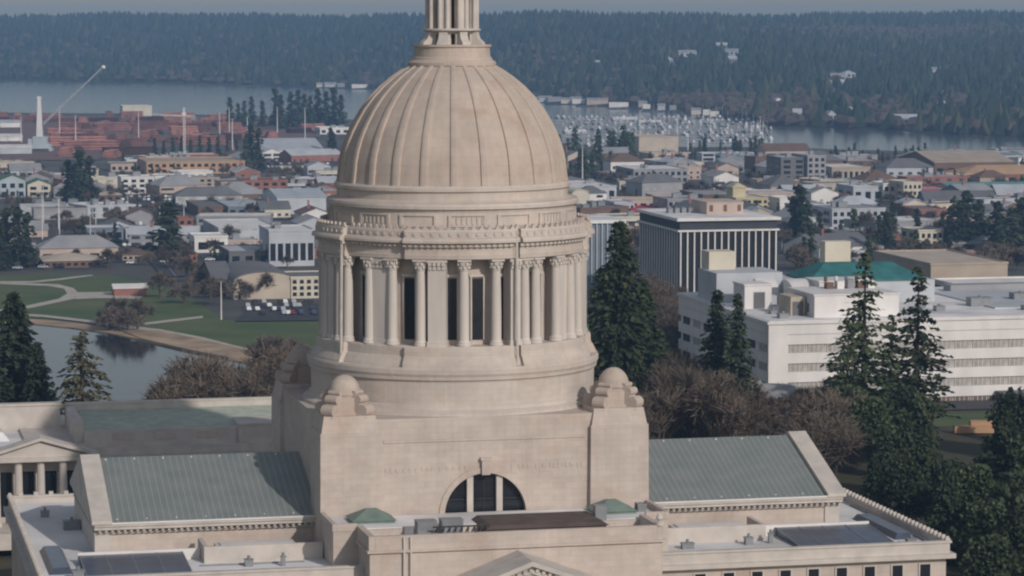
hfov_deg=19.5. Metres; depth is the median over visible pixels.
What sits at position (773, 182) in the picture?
building
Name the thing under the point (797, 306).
door
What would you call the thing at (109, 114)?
log pile
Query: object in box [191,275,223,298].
bare tree
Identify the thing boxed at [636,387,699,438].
bare tree
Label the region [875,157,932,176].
building
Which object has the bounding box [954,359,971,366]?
window
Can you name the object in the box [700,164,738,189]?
building
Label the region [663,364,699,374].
bare tree
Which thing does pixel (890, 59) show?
distant forest
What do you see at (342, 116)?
conifer
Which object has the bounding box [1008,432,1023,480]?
cedar tree
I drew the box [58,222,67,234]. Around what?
bare tree
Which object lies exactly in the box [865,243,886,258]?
bare tree
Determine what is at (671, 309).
bare tree
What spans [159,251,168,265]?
bare tree
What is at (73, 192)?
conifer
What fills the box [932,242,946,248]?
bare tree
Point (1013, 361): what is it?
window
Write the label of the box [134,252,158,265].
bare tree
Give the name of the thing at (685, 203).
building
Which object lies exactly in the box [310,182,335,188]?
building
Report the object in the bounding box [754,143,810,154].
building
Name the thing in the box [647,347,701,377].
bare tree
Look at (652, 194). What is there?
building
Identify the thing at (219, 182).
building
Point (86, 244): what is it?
building
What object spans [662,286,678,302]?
bare tree
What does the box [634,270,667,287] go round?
bare tree
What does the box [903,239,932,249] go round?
bare tree
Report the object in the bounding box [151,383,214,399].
bare tree
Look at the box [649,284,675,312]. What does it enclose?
bare tree
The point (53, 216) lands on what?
bare tree
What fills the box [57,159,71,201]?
conifer
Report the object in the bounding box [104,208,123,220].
bare tree
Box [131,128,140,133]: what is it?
log pile
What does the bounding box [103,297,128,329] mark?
bare tree
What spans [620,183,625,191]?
building
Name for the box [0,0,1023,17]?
sky
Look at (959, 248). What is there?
bare tree
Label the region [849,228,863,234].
bare tree
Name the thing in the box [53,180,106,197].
building
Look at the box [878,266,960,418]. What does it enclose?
fir tree
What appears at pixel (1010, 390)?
cedar tree
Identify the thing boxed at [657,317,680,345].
bare tree
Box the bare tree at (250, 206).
[243,203,258,211]
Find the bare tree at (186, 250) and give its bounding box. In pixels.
[179,244,196,257]
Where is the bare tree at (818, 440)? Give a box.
[774,417,870,467]
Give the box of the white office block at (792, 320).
[677,240,1023,400]
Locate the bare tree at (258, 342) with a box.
[243,332,281,365]
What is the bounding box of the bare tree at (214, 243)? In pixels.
[200,238,219,255]
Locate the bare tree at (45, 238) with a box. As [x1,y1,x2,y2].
[39,234,55,242]
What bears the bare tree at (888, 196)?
on the ground at (964, 448)
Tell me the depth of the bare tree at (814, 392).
521.56 m
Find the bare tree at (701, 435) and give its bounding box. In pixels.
[692,426,746,437]
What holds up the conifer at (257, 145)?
on the ground at (964, 448)
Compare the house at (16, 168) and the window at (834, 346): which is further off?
the house at (16, 168)
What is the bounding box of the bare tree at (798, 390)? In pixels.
[788,387,808,405]
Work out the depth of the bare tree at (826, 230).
1395.00 m
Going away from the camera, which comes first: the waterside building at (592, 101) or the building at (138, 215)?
the building at (138, 215)
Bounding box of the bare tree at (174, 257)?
[165,248,183,267]
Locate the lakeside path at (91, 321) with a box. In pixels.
[29,314,247,349]
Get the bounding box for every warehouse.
[0,144,31,153]
[252,138,323,151]
[262,188,326,213]
[633,134,678,150]
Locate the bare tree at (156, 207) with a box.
[151,202,160,209]
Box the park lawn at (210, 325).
[0,274,319,348]
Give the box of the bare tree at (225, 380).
[212,368,270,397]
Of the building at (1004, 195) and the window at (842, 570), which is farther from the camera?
the building at (1004, 195)
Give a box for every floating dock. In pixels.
[554,120,731,120]
[555,123,744,123]
[558,128,762,128]
[560,131,763,131]
[562,134,764,134]
[563,137,764,137]
[565,139,764,139]
[569,145,753,145]
[570,142,764,142]
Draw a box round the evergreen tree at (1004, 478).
[964,468,1023,529]
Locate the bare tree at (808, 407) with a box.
[779,392,866,463]
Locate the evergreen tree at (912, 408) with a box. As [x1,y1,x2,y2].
[879,383,942,447]
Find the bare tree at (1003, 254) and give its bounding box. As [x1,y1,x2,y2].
[992,246,1023,265]
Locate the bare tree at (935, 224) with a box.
[932,218,945,227]
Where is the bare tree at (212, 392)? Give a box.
[145,369,241,399]
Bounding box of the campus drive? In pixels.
[933,400,997,409]
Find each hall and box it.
[227,260,292,299]
[873,249,1008,277]
[898,150,1013,171]
[944,164,1023,181]
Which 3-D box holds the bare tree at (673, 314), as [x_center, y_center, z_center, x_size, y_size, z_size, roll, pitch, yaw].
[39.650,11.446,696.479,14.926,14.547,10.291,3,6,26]
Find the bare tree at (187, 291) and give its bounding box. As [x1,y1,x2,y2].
[166,280,199,303]
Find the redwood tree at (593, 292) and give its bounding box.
[587,267,605,349]
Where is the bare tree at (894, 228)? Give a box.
[878,220,898,234]
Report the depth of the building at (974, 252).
1327.66 m
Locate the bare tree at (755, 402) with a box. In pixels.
[697,383,776,437]
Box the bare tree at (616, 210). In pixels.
[609,208,619,212]
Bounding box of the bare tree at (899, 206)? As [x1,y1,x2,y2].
[889,201,905,215]
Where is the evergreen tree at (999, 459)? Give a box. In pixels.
[962,425,1023,490]
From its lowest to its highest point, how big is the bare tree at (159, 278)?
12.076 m
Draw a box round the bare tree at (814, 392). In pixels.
[800,386,826,413]
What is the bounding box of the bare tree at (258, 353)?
[232,337,307,380]
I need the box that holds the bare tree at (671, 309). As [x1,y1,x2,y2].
[665,298,678,316]
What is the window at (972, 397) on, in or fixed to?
in the white office block at (792, 320)
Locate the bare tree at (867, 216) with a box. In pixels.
[856,209,882,225]
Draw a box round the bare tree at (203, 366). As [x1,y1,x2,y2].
[133,348,237,399]
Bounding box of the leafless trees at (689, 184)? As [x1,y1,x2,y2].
[567,147,1019,190]
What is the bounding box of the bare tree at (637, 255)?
[634,248,638,263]
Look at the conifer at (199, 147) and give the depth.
2309.30 m
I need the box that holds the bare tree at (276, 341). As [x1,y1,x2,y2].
[259,335,297,357]
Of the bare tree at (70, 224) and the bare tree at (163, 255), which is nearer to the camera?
the bare tree at (163, 255)
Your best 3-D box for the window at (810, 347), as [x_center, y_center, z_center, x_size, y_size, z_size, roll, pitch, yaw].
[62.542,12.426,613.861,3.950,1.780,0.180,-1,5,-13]
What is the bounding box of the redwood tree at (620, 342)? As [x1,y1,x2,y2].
[590,221,656,394]
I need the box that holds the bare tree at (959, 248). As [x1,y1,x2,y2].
[953,245,969,253]
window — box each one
[0,472,11,516]
[23,471,33,494]
[38,215,49,217]
[45,471,56,493]
[67,470,73,492]
[198,242,206,249]
[232,256,239,261]
[260,239,262,249]
[265,242,267,259]
[270,244,275,260]
[278,243,282,260]
[285,243,290,257]
[293,243,297,260]
[300,243,305,259]
[308,243,312,259]
[360,271,364,335]
[401,274,415,338]
[445,473,523,512]
[448,274,458,339]
[469,274,485,339]
[501,273,502,338]
[530,271,543,335]
[683,316,689,324]
[683,333,689,341]
[683,350,689,356]
[693,319,699,328]
[693,337,699,345]
[693,572,706,575]
[722,571,735,575]
[747,338,754,347]
[750,570,763,575]
[758,342,766,352]
[758,361,766,370]
[779,569,791,575]
[789,344,806,352]
[789,363,806,371]
[789,382,805,388]
[807,344,824,352]
[807,363,824,371]
[807,382,824,387]
[807,567,819,575]
[826,344,842,351]
[835,566,848,575]
[863,565,875,575]
[865,192,870,198]
[868,342,879,350]
[881,342,898,350]
[891,564,903,575]
[900,342,913,348]
[918,563,931,575]
[935,378,952,385]
[936,341,953,348]
[936,359,952,367]
[936,397,951,400]
[953,377,970,385]
[953,396,969,400]
[954,340,970,348]
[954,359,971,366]
[971,395,988,399]
[972,340,989,347]
[972,358,988,366]
[972,377,988,384]
[989,376,1006,384]
[989,395,996,399]
[990,339,1006,347]
[990,358,1007,365]
[1008,339,1023,346]
[1008,357,1023,365]
[1008,376,1023,383]
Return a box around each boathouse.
[563,129,586,132]
[611,117,637,119]
[637,120,661,122]
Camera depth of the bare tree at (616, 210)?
1581.93 m
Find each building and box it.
[0,159,33,171]
[0,215,41,223]
[3,0,955,575]
[9,224,48,236]
[9,230,36,252]
[16,198,84,214]
[26,168,53,187]
[31,203,93,219]
[36,235,118,258]
[43,170,65,177]
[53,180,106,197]
[54,176,65,182]
[68,198,135,218]
[78,165,98,175]
[91,172,117,187]
[99,217,134,225]
[106,161,139,171]
[117,171,154,193]
[122,206,155,225]
[124,155,136,160]
[128,221,201,245]
[135,152,189,158]
[137,156,244,173]
[145,175,207,196]
[151,172,190,179]
[164,151,218,156]
[168,169,213,174]
[171,154,187,156]
[171,185,241,206]
[186,200,226,214]
[188,232,228,252]
[191,173,219,186]
[196,213,272,228]
[198,261,229,296]
[202,218,269,238]
[214,179,244,185]
[218,244,264,262]
[221,181,262,198]
[223,145,245,158]
[228,173,243,178]
[228,232,258,244]
[229,161,260,177]
[237,175,287,189]
[251,147,280,160]
[255,197,291,217]
[258,221,314,266]
[278,148,339,161]
[278,166,302,172]
[282,172,328,181]
[284,270,318,298]
[288,178,313,187]
[290,214,316,229]
[293,200,327,217]
[303,158,330,173]
[306,186,336,197]
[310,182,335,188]
[312,166,337,175]
[313,176,336,185]
[314,124,348,133]
[314,236,317,257]
[316,82,323,86]
[324,82,336,86]
[337,83,344,86]
[351,84,367,87]
[538,96,551,101]
[548,97,561,101]
[561,98,571,103]
[564,145,577,167]
[568,158,598,170]
[568,176,583,180]
[568,178,616,198]
[568,187,589,203]
[570,96,581,98]
[572,99,584,103]
[575,200,628,213]
[580,186,606,200]
[586,98,607,104]
[592,147,631,159]
[596,171,614,179]
[601,210,639,226]
[602,199,634,207]
[603,153,644,170]
[609,102,628,106]
[609,196,652,204]
[615,164,687,182]
[616,175,634,189]
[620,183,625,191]
[625,173,683,195]
[625,225,638,243]
[629,205,654,212]
[638,101,647,106]
[639,149,690,158]
[642,104,650,108]
[642,159,703,166]
[645,193,670,195]
[652,192,704,207]
[655,153,692,164]
[657,103,665,109]
[666,162,701,179]
[669,105,676,109]
[670,194,691,207]
[680,189,725,198]
[690,108,700,114]
[696,149,753,161]
[696,164,706,173]
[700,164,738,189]
[702,110,708,114]
[706,161,738,175]
[711,111,718,115]
[715,151,753,161]
[717,150,743,171]
[718,181,752,189]
[718,194,768,206]
[743,202,772,211]
[744,152,779,168]
[745,206,772,214]
[746,189,796,206]
[750,175,799,188]
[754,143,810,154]
[754,160,765,175]
[756,175,801,188]
[766,153,805,177]
[769,196,790,211]
[770,208,817,222]
[776,181,824,190]
[777,220,793,236]
[777,232,793,250]
[782,229,875,257]
[784,200,825,210]
[792,150,825,176]
[794,175,843,182]
[801,181,871,189]
[805,184,838,202]
[810,201,885,228]
[814,151,843,163]
[814,222,833,228]
[819,230,849,232]
[826,164,870,177]
[829,194,877,205]
[831,150,877,159]
[831,227,865,232]
[836,179,880,200]
[839,192,851,196]
[842,156,880,169]
[843,216,939,233]
[850,169,895,180]
[851,245,911,260]
[869,178,887,181]
[871,181,889,201]
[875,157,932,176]
[883,181,897,201]
[888,179,921,199]
[892,234,900,243]
[894,195,929,215]
[897,172,967,185]
[899,205,946,217]
[900,226,943,245]
[916,190,994,201]
[925,199,969,215]
[931,171,966,175]
[932,276,1023,286]
[942,180,992,189]
[946,235,990,250]
[951,245,979,254]
[964,202,1016,219]
[970,168,1008,181]
[970,193,1023,204]
[987,146,1023,155]
[990,184,1023,194]
[995,148,1019,155]
[995,194,1023,196]
[1001,198,1017,216]
[1006,156,1023,164]
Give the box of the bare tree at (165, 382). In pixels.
[143,371,195,399]
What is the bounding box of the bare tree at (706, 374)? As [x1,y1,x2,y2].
[672,363,737,432]
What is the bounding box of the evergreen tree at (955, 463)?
[927,458,965,500]
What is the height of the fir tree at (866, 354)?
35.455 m
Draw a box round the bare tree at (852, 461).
[789,386,868,468]
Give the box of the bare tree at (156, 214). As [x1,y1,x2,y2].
[151,209,164,220]
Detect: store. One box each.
[216,199,264,212]
[922,186,943,189]
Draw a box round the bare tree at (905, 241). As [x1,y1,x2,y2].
[890,236,914,249]
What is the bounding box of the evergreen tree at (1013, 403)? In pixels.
[985,392,1023,442]
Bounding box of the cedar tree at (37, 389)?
[16,341,56,402]
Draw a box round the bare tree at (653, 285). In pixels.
[643,277,676,303]
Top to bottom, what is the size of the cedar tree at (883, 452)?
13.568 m
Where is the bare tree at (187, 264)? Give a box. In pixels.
[174,256,202,281]
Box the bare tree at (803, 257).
[786,248,812,268]
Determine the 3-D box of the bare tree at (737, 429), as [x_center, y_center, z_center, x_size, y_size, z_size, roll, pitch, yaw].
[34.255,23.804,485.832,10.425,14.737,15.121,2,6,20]
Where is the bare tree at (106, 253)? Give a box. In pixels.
[97,247,119,267]
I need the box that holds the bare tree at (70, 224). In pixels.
[64,218,82,234]
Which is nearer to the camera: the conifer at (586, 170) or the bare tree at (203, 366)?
the bare tree at (203, 366)
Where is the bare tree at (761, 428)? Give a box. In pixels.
[694,401,775,436]
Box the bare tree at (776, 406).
[756,387,824,434]
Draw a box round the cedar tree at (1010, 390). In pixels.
[1006,387,1013,393]
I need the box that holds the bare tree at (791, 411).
[783,407,814,430]
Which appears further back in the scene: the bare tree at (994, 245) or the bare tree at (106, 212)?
the bare tree at (106, 212)
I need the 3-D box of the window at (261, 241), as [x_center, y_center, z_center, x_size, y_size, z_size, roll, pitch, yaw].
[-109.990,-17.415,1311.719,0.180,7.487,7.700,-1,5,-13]
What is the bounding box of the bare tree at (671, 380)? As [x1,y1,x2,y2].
[636,361,713,436]
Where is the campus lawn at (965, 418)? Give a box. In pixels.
[932,412,991,426]
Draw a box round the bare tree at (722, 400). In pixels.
[679,367,786,436]
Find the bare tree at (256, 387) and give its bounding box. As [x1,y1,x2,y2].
[226,342,292,396]
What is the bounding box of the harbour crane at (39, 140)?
[28,65,105,150]
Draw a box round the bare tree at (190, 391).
[163,370,253,398]
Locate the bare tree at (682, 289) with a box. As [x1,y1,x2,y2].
[675,284,687,298]
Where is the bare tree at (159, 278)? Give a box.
[145,270,175,297]
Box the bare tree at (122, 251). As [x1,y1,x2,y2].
[116,247,131,255]
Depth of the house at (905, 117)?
2882.17 m
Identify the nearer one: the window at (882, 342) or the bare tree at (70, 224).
the window at (882, 342)
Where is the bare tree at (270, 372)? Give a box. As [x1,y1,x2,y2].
[265,345,312,395]
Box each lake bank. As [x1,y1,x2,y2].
[2,319,139,340]
[120,329,256,362]
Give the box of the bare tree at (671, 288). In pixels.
[657,279,678,305]
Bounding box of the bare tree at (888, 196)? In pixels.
[880,193,892,204]
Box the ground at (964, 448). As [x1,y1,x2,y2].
[0,24,1023,575]
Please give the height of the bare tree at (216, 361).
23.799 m
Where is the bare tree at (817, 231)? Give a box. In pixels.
[812,226,822,233]
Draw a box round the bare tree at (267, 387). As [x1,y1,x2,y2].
[260,377,273,395]
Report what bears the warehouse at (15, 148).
on the log yard at (29, 130)
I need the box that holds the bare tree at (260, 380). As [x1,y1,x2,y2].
[240,370,272,393]
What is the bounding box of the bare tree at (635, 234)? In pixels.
[628,226,638,242]
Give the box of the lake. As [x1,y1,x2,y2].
[0,324,246,413]
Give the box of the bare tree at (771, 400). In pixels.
[764,395,790,416]
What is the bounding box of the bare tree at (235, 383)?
[209,368,271,396]
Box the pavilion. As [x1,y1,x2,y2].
[38,253,101,267]
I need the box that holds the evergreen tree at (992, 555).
[955,533,1022,575]
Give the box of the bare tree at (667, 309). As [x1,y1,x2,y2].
[659,303,678,316]
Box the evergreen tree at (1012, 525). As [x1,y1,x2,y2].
[990,506,1023,569]
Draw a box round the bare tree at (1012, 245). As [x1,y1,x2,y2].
[1002,242,1019,263]
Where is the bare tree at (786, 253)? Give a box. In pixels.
[784,247,796,268]
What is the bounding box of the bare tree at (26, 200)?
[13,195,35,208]
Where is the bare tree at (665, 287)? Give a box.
[631,280,669,291]
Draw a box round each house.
[0,173,25,197]
[8,163,41,175]
[25,178,50,196]
[96,191,121,201]
[175,216,192,225]
[678,50,696,56]
[716,42,727,47]
[725,48,738,54]
[728,56,737,62]
[756,383,800,420]
[792,108,801,113]
[826,110,835,118]
[829,73,845,78]
[841,70,854,77]
[894,114,916,121]
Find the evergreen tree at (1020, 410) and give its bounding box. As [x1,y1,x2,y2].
[1012,385,1023,436]
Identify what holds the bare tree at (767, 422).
on the ground at (964, 448)
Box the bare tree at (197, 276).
[185,267,204,283]
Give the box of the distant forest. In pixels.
[0,8,1023,137]
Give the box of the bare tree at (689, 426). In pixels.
[665,391,712,438]
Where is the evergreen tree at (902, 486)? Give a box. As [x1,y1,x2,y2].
[869,454,936,520]
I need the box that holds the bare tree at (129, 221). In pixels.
[121,217,135,225]
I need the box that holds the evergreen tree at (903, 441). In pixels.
[889,421,949,485]
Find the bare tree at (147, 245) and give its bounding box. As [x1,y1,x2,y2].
[138,242,152,249]
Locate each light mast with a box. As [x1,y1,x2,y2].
[40,194,43,238]
[41,185,44,223]
[59,204,59,234]
[218,281,223,319]
[230,118,233,149]
[580,146,584,178]
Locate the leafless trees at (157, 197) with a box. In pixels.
[0,157,320,212]
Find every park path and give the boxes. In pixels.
[0,275,93,282]
[0,283,76,310]
[75,292,143,298]
[145,316,202,324]
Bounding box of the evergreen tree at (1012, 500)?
[995,478,1023,514]
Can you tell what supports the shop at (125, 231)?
on the ground at (964, 448)
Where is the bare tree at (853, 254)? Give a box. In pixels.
[851,245,858,258]
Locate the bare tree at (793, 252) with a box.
[787,244,805,269]
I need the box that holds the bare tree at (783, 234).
[777,227,792,242]
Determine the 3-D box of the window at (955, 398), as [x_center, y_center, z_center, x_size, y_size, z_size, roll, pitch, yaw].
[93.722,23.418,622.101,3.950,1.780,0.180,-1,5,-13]
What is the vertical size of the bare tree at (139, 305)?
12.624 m
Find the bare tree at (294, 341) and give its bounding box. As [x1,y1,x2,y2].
[277,335,298,355]
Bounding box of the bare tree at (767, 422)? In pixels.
[736,407,782,436]
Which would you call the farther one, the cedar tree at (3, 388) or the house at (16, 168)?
the house at (16, 168)
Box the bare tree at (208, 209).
[200,205,215,212]
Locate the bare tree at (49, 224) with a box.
[44,221,53,227]
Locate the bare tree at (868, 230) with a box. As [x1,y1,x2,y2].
[861,225,874,241]
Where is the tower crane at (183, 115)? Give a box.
[148,107,194,154]
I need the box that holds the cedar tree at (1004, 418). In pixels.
[992,408,1016,452]
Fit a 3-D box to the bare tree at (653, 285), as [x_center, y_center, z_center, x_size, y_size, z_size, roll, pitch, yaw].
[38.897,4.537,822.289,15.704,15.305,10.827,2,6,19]
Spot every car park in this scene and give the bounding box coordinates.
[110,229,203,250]
[124,197,187,210]
[235,303,318,320]
[256,161,337,171]
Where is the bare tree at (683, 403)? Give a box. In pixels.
[637,381,708,438]
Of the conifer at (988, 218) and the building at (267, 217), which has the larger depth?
the building at (267, 217)
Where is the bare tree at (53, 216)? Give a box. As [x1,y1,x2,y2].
[50,213,63,221]
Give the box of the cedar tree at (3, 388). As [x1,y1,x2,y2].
[0,348,14,402]
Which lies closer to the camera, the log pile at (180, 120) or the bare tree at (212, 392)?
the bare tree at (212, 392)
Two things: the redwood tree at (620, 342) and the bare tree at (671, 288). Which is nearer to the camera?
the redwood tree at (620, 342)
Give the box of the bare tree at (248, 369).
[214,364,261,380]
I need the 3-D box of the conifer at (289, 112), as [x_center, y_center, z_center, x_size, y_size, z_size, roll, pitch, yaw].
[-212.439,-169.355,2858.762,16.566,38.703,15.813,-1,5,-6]
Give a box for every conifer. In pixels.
[0,206,16,261]
[0,220,11,270]
[6,206,31,267]
[14,211,40,266]
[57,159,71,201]
[64,164,86,201]
[65,149,92,201]
[81,219,84,230]
[82,155,101,201]
[111,222,118,242]
[120,181,125,195]
[142,201,186,251]
[150,163,154,174]
[152,137,157,154]
[160,140,165,154]
[170,137,175,151]
[178,136,182,152]
[188,139,193,152]
[196,135,203,152]
[206,137,211,152]
[212,248,217,260]
[215,135,222,155]
[223,139,229,154]
[225,97,236,121]
[234,103,242,125]
[239,134,254,169]
[241,100,248,126]
[245,124,256,168]
[247,96,257,125]
[251,128,267,169]
[256,100,266,126]
[256,249,260,260]
[267,87,279,125]
[272,94,288,128]
[285,92,295,126]
[289,89,305,127]
[299,94,310,123]
[305,95,313,123]
[310,88,327,123]
[321,91,331,125]
[325,87,338,125]
[326,127,336,148]
[329,132,337,149]
[334,94,348,125]
[564,138,570,149]
[567,161,572,174]
[570,127,580,150]
[575,147,590,179]
[575,152,580,168]
[580,156,590,179]
[588,151,597,177]
[588,154,597,178]
[593,129,601,147]
[594,138,605,170]
[605,130,612,146]
[610,130,617,145]
[611,137,616,146]
[619,125,626,146]
[621,133,628,146]
[624,131,631,146]
[628,141,636,155]
[630,132,637,155]
[688,143,693,157]
[697,140,702,151]
[702,140,706,151]
[732,135,738,150]
[750,141,753,151]
[753,135,757,151]
[786,195,798,230]
[789,184,813,237]
[796,202,816,234]
[801,231,817,267]
[802,237,807,247]
[815,211,823,228]
[838,219,845,229]
[848,208,858,228]
[864,234,873,260]
[872,215,887,246]
[877,211,894,248]
[884,218,896,248]
[889,201,899,233]
[893,146,897,158]
[910,229,919,244]
[911,208,921,226]
[938,210,945,226]
[943,206,954,239]
[943,227,948,248]
[944,200,974,248]
[947,190,979,241]
[950,198,956,214]
[972,202,988,234]
[976,199,984,221]
[980,200,1006,243]
[986,215,993,233]
[994,220,1005,246]
[1003,207,1023,260]
[1009,197,1023,247]
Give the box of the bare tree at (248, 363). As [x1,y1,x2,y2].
[239,347,280,377]
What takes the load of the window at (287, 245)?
in the building at (278, 241)
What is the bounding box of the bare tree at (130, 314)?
[108,306,148,330]
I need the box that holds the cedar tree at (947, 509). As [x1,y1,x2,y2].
[925,463,968,566]
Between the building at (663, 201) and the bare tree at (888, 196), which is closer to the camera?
the building at (663, 201)
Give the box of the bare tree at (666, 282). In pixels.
[661,280,677,292]
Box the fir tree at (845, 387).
[824,319,869,401]
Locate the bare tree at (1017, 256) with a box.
[1010,250,1023,270]
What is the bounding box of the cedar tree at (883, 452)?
[866,426,909,508]
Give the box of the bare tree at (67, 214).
[56,209,74,223]
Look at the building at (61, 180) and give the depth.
1886.72 m
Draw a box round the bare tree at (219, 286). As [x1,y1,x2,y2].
[204,278,232,306]
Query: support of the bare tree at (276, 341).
on the ground at (964, 448)
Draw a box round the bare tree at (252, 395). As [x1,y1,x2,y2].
[226,384,260,396]
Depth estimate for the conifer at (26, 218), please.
1288.75 m
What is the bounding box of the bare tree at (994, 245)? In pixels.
[988,241,1000,251]
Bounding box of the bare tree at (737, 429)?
[686,393,750,436]
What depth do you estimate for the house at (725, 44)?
4439.68 m
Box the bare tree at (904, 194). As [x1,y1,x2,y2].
[900,190,915,197]
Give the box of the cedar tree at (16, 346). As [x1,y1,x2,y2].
[0,291,55,402]
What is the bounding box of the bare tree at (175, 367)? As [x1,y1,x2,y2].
[158,353,236,380]
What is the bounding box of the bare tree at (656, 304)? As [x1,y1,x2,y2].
[650,299,668,320]
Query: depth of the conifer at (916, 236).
1330.82 m
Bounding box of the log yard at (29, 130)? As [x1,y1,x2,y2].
[0,115,319,159]
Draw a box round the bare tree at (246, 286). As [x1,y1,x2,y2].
[227,275,258,299]
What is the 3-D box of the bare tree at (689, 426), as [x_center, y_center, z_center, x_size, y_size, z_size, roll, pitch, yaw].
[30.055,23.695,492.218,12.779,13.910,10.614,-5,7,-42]
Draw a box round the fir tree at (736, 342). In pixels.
[717,293,760,415]
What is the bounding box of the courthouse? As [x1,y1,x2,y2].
[0,396,271,550]
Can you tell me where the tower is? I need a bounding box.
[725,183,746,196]
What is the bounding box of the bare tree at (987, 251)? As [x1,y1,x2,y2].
[976,243,997,258]
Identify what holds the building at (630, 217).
on the ground at (964, 448)
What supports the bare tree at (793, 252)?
on the ground at (964, 448)
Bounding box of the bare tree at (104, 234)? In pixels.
[95,230,108,239]
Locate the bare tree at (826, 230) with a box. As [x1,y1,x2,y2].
[823,226,833,232]
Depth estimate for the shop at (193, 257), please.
1313.99 m
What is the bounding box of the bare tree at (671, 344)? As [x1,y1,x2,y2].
[652,319,680,353]
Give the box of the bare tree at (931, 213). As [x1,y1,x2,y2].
[920,210,939,217]
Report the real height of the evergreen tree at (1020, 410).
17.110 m
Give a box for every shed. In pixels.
[120,105,151,115]
[927,181,1023,186]
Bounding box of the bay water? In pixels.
[0,81,1023,150]
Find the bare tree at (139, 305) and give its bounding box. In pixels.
[121,296,158,329]
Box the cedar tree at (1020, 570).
[1016,548,1023,575]
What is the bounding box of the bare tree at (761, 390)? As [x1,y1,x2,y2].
[741,373,770,406]
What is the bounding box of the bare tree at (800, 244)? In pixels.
[789,242,812,253]
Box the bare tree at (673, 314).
[656,307,680,352]
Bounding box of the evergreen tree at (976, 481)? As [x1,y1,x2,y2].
[954,463,999,514]
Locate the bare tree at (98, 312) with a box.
[96,301,125,326]
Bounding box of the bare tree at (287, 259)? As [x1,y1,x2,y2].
[280,254,294,268]
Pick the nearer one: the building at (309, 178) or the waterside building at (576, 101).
the building at (309, 178)
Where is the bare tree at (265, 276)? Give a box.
[257,269,276,290]
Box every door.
[754,292,764,308]
[792,301,802,315]
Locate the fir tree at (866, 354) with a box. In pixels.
[820,251,905,401]
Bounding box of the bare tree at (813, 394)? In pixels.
[775,381,848,433]
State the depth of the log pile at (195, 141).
2478.47 m
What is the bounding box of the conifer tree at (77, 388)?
[49,330,114,414]
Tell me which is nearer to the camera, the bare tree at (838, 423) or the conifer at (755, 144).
the bare tree at (838, 423)
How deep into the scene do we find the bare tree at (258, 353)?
644.26 m
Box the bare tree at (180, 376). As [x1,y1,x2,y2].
[144,369,203,399]
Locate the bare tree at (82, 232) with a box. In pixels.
[77,229,88,234]
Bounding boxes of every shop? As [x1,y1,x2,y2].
[84,224,123,240]
[123,226,128,238]
[172,251,197,261]
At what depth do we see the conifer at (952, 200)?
1505.00 m
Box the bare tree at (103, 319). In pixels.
[93,305,120,329]
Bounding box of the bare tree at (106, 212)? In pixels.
[101,205,123,216]
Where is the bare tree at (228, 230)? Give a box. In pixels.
[219,224,240,237]
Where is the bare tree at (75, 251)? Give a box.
[71,249,81,253]
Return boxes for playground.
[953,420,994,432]
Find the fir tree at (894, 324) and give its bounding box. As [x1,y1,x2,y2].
[872,314,911,394]
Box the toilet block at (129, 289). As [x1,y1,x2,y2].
[110,283,147,295]
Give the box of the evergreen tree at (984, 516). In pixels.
[945,496,1008,569]
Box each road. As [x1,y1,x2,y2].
[30,254,218,265]
[53,217,293,225]
[73,160,189,275]
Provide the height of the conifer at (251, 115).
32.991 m
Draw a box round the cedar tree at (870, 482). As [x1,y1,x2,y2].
[859,453,891,506]
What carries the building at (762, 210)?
on the ground at (964, 448)
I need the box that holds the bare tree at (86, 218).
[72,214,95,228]
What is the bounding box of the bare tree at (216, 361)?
[191,351,241,379]
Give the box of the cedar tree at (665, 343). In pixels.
[656,331,671,360]
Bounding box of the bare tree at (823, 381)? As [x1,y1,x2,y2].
[813,375,843,395]
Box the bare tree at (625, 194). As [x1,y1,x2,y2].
[620,190,632,196]
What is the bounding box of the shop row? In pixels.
[118,248,155,260]
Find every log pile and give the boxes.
[0,116,9,119]
[14,115,58,121]
[29,113,53,114]
[35,118,77,121]
[46,128,77,132]
[48,136,106,145]
[49,132,82,135]
[57,122,106,127]
[58,146,75,155]
[59,133,97,138]
[60,129,103,133]
[60,140,117,149]
[73,146,85,153]
[77,116,87,121]
[81,123,91,128]
[89,117,118,121]
[92,122,131,130]
[98,133,128,137]
[101,133,117,139]
[102,146,156,153]
[102,149,121,157]
[104,111,113,116]
[114,137,146,145]
[119,111,142,118]
[119,140,131,145]
[128,122,177,129]
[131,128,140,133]
[134,120,168,121]
[135,116,163,120]
[139,129,158,138]
[156,129,164,134]
[162,112,194,116]
[164,117,197,121]
[164,118,191,122]
[169,126,197,133]
[175,135,225,144]
[178,122,215,125]
[184,123,211,130]
[203,119,234,121]
[208,114,235,117]
[209,134,242,140]
[212,120,221,126]
[216,122,241,129]
[223,131,265,136]
[238,127,246,130]
[264,130,278,137]
[286,128,312,132]
[299,123,324,129]
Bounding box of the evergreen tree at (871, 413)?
[846,396,896,460]
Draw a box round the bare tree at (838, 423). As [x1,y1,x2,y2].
[787,410,867,477]
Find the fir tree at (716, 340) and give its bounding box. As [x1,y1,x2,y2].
[696,289,731,376]
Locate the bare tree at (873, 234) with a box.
[869,228,884,241]
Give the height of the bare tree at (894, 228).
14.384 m
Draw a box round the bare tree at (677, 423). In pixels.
[635,370,718,438]
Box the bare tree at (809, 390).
[797,385,834,396]
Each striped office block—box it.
[587,214,625,290]
[635,198,780,291]
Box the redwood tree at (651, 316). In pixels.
[633,278,667,376]
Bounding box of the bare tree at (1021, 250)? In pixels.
[1017,246,1023,256]
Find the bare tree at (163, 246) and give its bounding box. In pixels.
[153,243,168,259]

